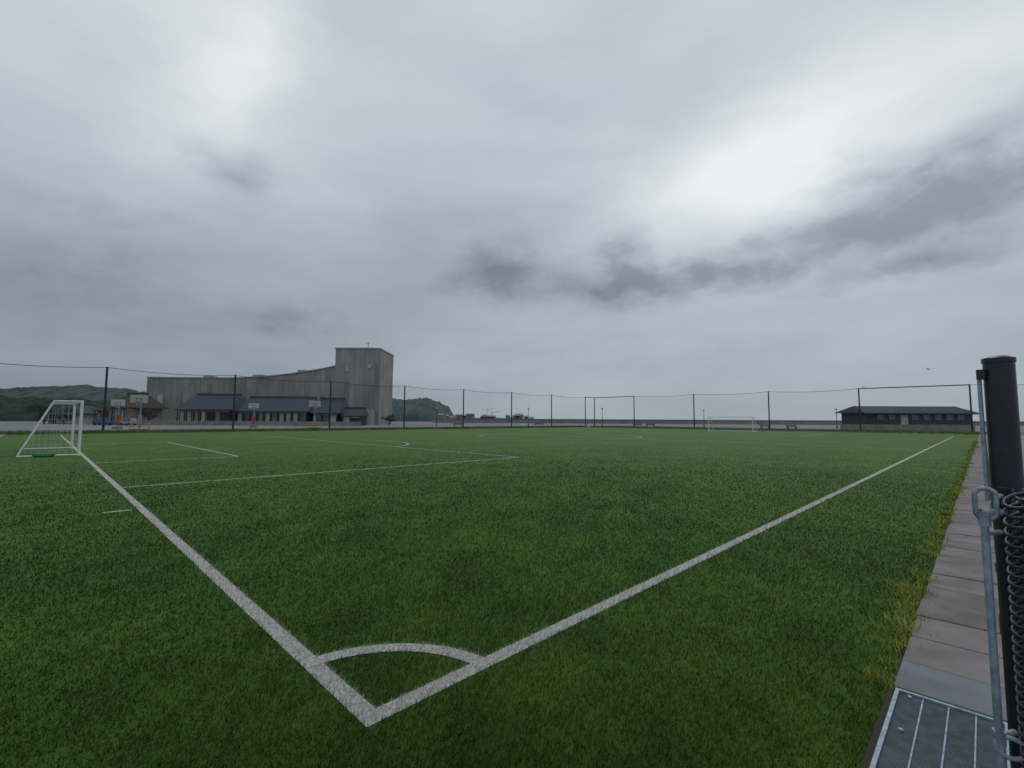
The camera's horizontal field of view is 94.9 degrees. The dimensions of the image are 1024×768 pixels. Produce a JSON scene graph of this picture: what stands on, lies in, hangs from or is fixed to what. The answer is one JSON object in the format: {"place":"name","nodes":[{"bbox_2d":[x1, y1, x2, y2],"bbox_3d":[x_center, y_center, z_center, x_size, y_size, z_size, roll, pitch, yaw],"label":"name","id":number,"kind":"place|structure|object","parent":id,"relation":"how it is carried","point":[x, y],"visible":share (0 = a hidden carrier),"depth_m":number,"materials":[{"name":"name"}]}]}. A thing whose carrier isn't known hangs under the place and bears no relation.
{"place":"outdoors","nodes":[
{"label":"outdoors","id":0,"kind":"place"},
{"bbox_2d":[0,396,110,420],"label":"hill","id":1,"kind":"structure","parent":0,"point":[11,409],"depth_m":208.78,"materials":[{"name":"green plant"}]},
{"bbox_2d":[47,413,96,423],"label":"walls","id":2,"kind":"structure","parent":0,"point":[87,418],"depth_m":133.08,"materials":[{"name":"paint"}]},
{"bbox_2d":[41,404,97,413],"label":"roof","id":3,"kind":"structure","parent":2,"relation":"on","point":[88,409],"depth_m":133.05,"materials":[{"name":"tile"}]},
{"bbox_2d":[0,384,145,400],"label":"hill","id":4,"kind":"structure","parent":0,"point":[89,392],"depth_m":337.25,"materials":[{"name":"green plant"}]},
{"bbox_2d":[94,411,108,417],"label":"windows","id":5,"kind":"structure","parent":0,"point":[100,414],"depth_m":124.64,"materials":[{"name":"glass"}]},
{"bbox_2d":[108,407,162,424],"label":"walls","id":6,"kind":"structure","parent":0,"point":[135,412],"depth_m":119.58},
{"bbox_2d":[102,393,168,408],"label":"roof","id":7,"kind":"structure","parent":6,"relation":"on","point":[152,403],"depth_m":121.93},
{"bbox_2d":[152,369,325,418],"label":"curved wing","id":8,"kind":"structure","parent":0,"point":[229,391],"depth_m":151.10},
{"bbox_2d":[144,421,360,425],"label":"wall","id":9,"kind":"structure","parent":0,"point":[273,423],"depth_m":117.59,"materials":[{"name":"concrete"}]},
{"bbox_2d":[315,413,342,421],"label":"walls","id":10,"kind":"structure","parent":0,"point":[338,417],"depth_m":127.90,"materials":[{"name":"grey concrete"}]},
{"bbox_2d":[310,398,348,413],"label":"roof","id":11,"kind":"structure","parent":10,"relation":"on","point":[339,405],"depth_m":128.72,"materials":[{"name":"metal"}]},
{"bbox_2d":[342,416,366,425],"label":"walls","id":12,"kind":"structure","parent":0,"point":[362,420],"depth_m":129.67,"materials":[{"name":"grey wood"}]},
{"bbox_2d":[340,407,368,416],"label":"roof","id":13,"kind":"structure","parent":12,"relation":"on","point":[355,411],"depth_m":129.80,"materials":[{"name":"metal"}]},
{"bbox_2d":[392,421,431,422],"bbox_3d":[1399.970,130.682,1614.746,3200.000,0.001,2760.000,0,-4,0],"label":"sea","id":14,"kind":"structure","parent":0,"point":[412,422],"depth_m":252.26,"materials":[{"name":"liquid"}]},
{"bbox_2d":[392,397,453,421],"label":"hill","id":15,"kind":"structure","parent":0,"point":[420,409],"depth_m":363.94,"materials":[{"name":"green plant"}]},
{"bbox_2d":[0,421,1023,766],"bbox_3d":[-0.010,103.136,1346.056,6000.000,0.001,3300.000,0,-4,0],"label":"ground","id":16,"kind":"structure","parent":0,"point":[16,425],"depth_m":120.20,"materials":[{"name":"grey concrete"}]},
{"bbox_2d":[25,403,47,423],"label":"tree","id":17,"kind":"object","parent":16,"relation":"on","point":[40,410],"visible":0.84,"depth_m":127.04,"materials":[{"name":"green plant"}]},
{"bbox_2d":[22,399,60,423],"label":"tree","id":18,"kind":"object","parent":16,"relation":"on","point":[40,408],"visible":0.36,"depth_m":133.97,"materials":[{"name":"green plant"}]},
{"bbox_2d":[41,404,72,423],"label":"tree","id":19,"kind":"object","parent":16,"relation":"on","point":[54,409],"visible":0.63,"depth_m":125.64,"materials":[{"name":"green plant"}]},
{"bbox_2d":[44,414,71,423],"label":"windows","id":20,"kind":"structure","parent":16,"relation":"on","point":[51,419],"depth_m":129.55,"materials":[{"name":"glass"}]},
{"bbox_2d":[47,406,79,423],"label":"tree","id":21,"kind":"object","parent":16,"relation":"on","point":[66,414],"visible":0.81,"depth_m":121.50,"materials":[{"name":"green plant"}]},
{"bbox_2d":[92,418,112,424],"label":"parked car","id":22,"kind":"object","parent":16,"relation":"on","point":[95,421],"visible":0.79,"depth_m":112.92,"materials":[{"name":"blue paint"}]},
{"bbox_2d":[111,399,124,428],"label":"basketball hoop","id":23,"kind":"object","parent":16,"relation":"on","point":[117,402],"visible":0.98,"depth_m":78.22,"materials":[{"name":"metal"}]},
{"bbox_2d":[105,408,132,424],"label":"windows","id":24,"kind":"structure","parent":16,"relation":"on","point":[123,413],"depth_m":117.68,"materials":[{"name":"glass"}]},
{"bbox_2d":[119,418,137,424],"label":"parked car","id":25,"kind":"object","parent":16,"relation":"on","point":[126,421],"visible":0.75,"depth_m":111.94,"materials":[{"name":"silver metal"}]},
{"bbox_2d":[128,395,149,429],"bbox_3d":[-49.012,3.865,61.825,2.076,4.850,2.332,2,-5,-27],"label":"basketball hoop","id":26,"kind":"object","parent":16,"relation":"on","point":[140,399],"visible":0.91,"depth_m":61.71,"materials":[{"name":"metal"}]},
{"bbox_2d":[137,408,160,420],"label":"tree","id":27,"kind":"object","parent":16,"relation":"on","point":[149,413],"visible":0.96,"depth_m":119.88,"materials":[{"name":"green plant"}]},
{"bbox_2d":[179,409,236,420],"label":"walls","id":28,"kind":"structure","parent":16,"relation":"on","point":[230,413],"depth_m":123.79,"materials":[{"name":"grey concrete"}]},
{"bbox_2d":[176,410,228,420],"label":"windows","id":29,"kind":"structure","parent":28,"relation":"in","point":[203,416],"depth_m":123.63,"materials":[{"name":"glass"}]},
{"bbox_2d":[173,393,246,409],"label":"roof","id":30,"kind":"structure","parent":28,"relation":"on","point":[198,401],"depth_m":126.22,"materials":[{"name":"metal"}]},
{"bbox_2d":[248,403,258,427],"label":"basketball hoop","id":31,"kind":"object","parent":16,"relation":"on","point":[253,405],"visible":1,"depth_m":94.06,"materials":[{"name":"metal"}]},
{"bbox_2d":[157,364,374,424],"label":"windows","id":32,"kind":"structure","parent":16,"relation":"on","point":[371,419],"depth_m":146.52,"materials":[{"name":"glass"}]},
{"bbox_2d":[146,349,393,423],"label":"wall panels","id":33,"kind":"object","parent":16,"relation":"on","point":[357,362],"visible":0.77,"depth_m":150.87,"materials":[{"name":"concrete"}]},
{"bbox_2d":[147,342,393,378],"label":"parapet","id":34,"kind":"structure","parent":33,"relation":"on","point":[256,376],"depth_m":151.60,"materials":[{"name":"metal"}]},
{"bbox_2d":[237,412,313,421],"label":"walls","id":35,"kind":"structure","parent":16,"relation":"on","point":[308,416],"depth_m":125.76,"materials":[{"name":"grey wood"}]},
{"bbox_2d":[235,412,305,420],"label":"windows","id":36,"kind":"structure","parent":35,"relation":"in","point":[261,417],"depth_m":125.60,"materials":[{"name":"glass"}]},
{"bbox_2d":[232,396,318,411],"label":"roof","id":37,"kind":"structure","parent":35,"relation":"on","point":[283,404],"depth_m":128.28,"materials":[{"name":"stone"}]},
{"bbox_2d":[307,401,320,427],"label":"basketball hoop","id":38,"kind":"object","parent":16,"relation":"on","point":[314,403],"visible":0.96,"depth_m":79.10,"materials":[{"name":"metal"}]},
{"bbox_2d":[315,414,336,421],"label":"windows","id":39,"kind":"structure","parent":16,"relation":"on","point":[325,417],"depth_m":126.60,"materials":[{"name":"glass"}]},
{"bbox_2d":[341,416,358,421],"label":"windows","id":40,"kind":"structure","parent":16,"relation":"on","point":[347,419],"depth_m":127.58,"materials":[{"name":"glass"}]},
{"bbox_2d":[334,349,389,424],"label":"tower","id":41,"kind":"structure","parent":16,"relation":"on","point":[364,375],"depth_m":150.63,"materials":[{"name":"concrete"}]},
{"bbox_2d":[381,415,394,424],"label":"tree","id":42,"kind":"object","parent":16,"relation":"on","point":[389,418],"visible":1,"depth_m":137.25,"materials":[{"name":"green plant"}]},
{"bbox_2d":[438,408,533,418],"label":"distant town","id":43,"kind":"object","parent":16,"relation":"on","point":[483,416],"visible":0.69,"depth_m":301.33,"materials":[{"name":"stone"}]},
{"bbox_2d":[0,427,978,767],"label":"artificial turf","id":44,"kind":"structure","parent":16,"relation":"on","point":[848,445],"depth_m":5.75,"materials":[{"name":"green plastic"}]},
{"bbox_2d":[32,453,54,456],"bbox_3d":[-22.250,3.368,22.336,0.780,0.180,0.643,0,-4,0],"label":"sandbag","id":45,"kind":"object","parent":44,"relation":"on","point":[43,454],"visible":1,"depth_m":22.13,"materials":[{"name":"green plastic"}]},
{"bbox_2d":[16,400,83,457],"bbox_3d":[-24.746,2.296,25.189,7.417,2.740,2.202,-4,-6,45],"label":"soccer goal","id":46,"kind":"object","parent":44,"relation":"on","point":[68,402],"visible":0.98,"depth_m":23.28,"materials":[{"name":"white paint"}]},
{"bbox_2d":[61,428,953,726],"bbox_3d":[4.567,6.054,54.925,66.068,0.002,82.618,-4,-6,45],"label":"field line marking","id":47,"kind":"object","parent":44,"relation":"on","point":[325,674],"visible":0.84,"depth_m":4.10,"materials":[{"name":"white paint"}]},
{"bbox_2d":[708,417,756,431],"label":"soccer goal","id":48,"kind":"object","parent":44,"relation":"on","point":[734,426],"visible":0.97,"depth_m":81.00,"materials":[{"name":"white paint"}]},
{"bbox_2d":[858,440,977,689],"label":"weeds","id":49,"kind":"object","parent":44,"relation":"on","point":[926,577],"visible":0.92,"depth_m":5.08,"materials":[{"name":"green plant"}]},
{"bbox_2d":[0,427,1023,434],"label":"grass bank","id":50,"kind":"structure","parent":16,"relation":"on","point":[535,427],"depth_m":78.66,"materials":[{"name":"green plant"}]},
{"bbox_2d":[0,363,973,431],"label":"net fence","id":51,"kind":"object","parent":50,"relation":"on","point":[105,397],"visible":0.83,"depth_m":78.73,"materials":[{"name":"metal"}]},
{"bbox_2d":[0,425,986,434],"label":"rough grass","id":52,"kind":"structure","parent":50,"relation":"on","point":[29,432],"depth_m":76.05,"materials":[{"name":"green plant"}]},
{"bbox_2d":[835,406,978,431],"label":"clubhouse","id":53,"kind":"structure","parent":16,"relation":"on","point":[927,418],"depth_m":91.71,"materials":[{"name":"stone"}]},
{"bbox_2d":[877,415,964,424],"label":"windows","id":54,"kind":"structure","parent":53,"relation":"in","point":[904,418],"depth_m":91.68,"materials":[{"name":"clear glass"}]},
{"bbox_2d":[859,434,1006,767],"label":"walkway","id":55,"kind":"structure","parent":16,"relation":"on","point":[949,663],"depth_m":4.22,"materials":[{"name":"grey concrete"}]},
{"bbox_2d":[869,688,1009,767],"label":"drain grating","id":56,"kind":"object","parent":16,"relation":"in","point":[919,731],"visible":0.91,"depth_m":2.80,"materials":[{"name":"grey metal"}]},
{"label":"walls","id":57,"kind":"object","parent":16,"relation":"on","visible":0},
{"bbox_2d":[92,402,110,410],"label":"roof","id":58,"kind":"structure","parent":57,"relation":"on","point":[100,408],"depth_m":124.69,"materials":[{"name":"grey"}]},
{"bbox_2d":[0,0,1023,420],"label":"sky","id":59,"kind":"structure","parent":0,"point":[791,200],"materials":[{"name":"grey"}]},
{"bbox_2d":[432,418,1023,425],"bbox_3d":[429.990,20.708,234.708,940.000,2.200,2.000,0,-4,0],"label":"sea wall","id":60,"kind":"structure","parent":0,"point":[654,421],"depth_m":234.22,"materials":[{"name":"concrete"}]},
{"bbox_2d":[986,435,1023,468],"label":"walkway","id":61,"kind":"structure","parent":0,"point":[1022,439],"depth_m":37.63,"materials":[{"name":"grey concrete"}]},
{"bbox_2d":[971,486,1023,767],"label":"chain link gate","id":62,"kind":"structure","parent":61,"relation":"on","point":[1005,515],"depth_m":1.79,"materials":[{"name":"grey metal"}]},
{"bbox_2d":[976,355,1023,767],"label":"fence post","id":63,"kind":"object","parent":61,"relation":"on","point":[997,375],"visible":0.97,"depth_m":2.06,"materials":[{"name":"black metal"}]}
]}

